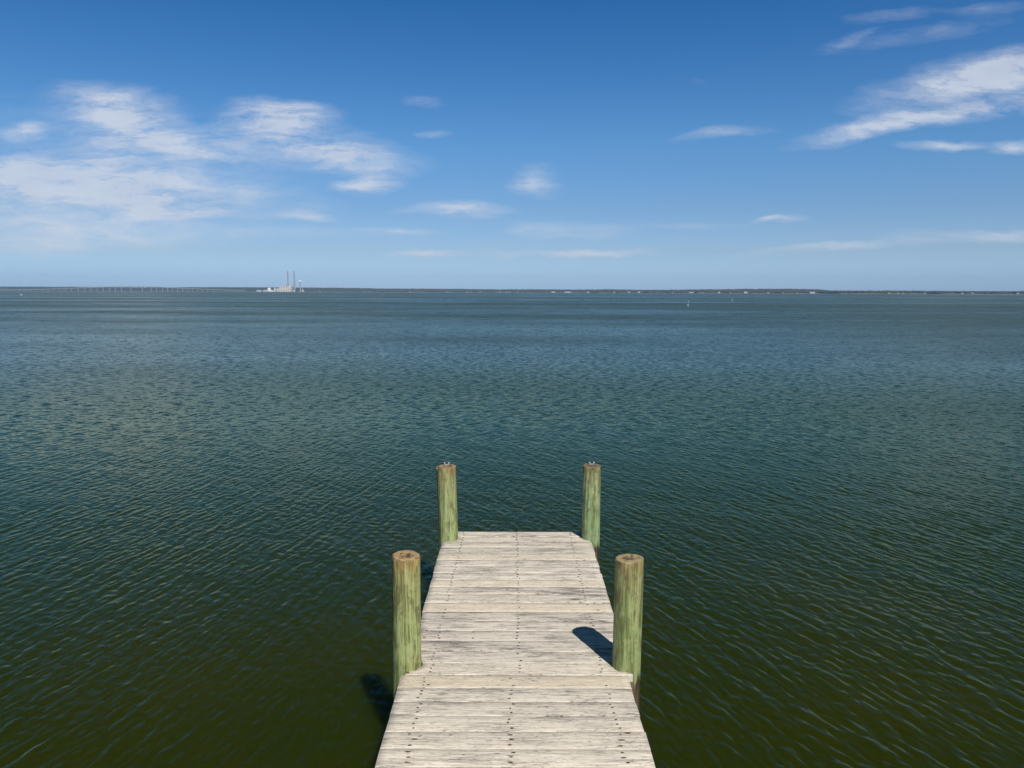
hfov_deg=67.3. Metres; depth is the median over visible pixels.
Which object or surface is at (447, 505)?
piling
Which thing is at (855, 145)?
sky
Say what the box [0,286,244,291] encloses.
bridge
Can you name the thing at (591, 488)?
piling
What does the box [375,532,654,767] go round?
dock
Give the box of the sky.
[0,0,1023,290]
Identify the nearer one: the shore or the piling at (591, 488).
the piling at (591, 488)
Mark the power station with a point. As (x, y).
(285, 288)
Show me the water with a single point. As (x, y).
(218, 511)
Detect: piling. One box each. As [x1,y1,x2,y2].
[392,550,421,698]
[436,462,457,550]
[582,462,600,563]
[612,554,643,710]
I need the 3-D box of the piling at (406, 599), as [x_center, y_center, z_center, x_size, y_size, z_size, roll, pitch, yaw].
[-0.581,2.134,4.328,0.161,2.434,0.159,0,7,0]
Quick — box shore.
[5,288,916,293]
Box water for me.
[0,291,1023,767]
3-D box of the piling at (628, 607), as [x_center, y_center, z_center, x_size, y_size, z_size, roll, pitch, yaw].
[0.625,2.143,4.320,0.174,2.424,0.160,0,7,0]

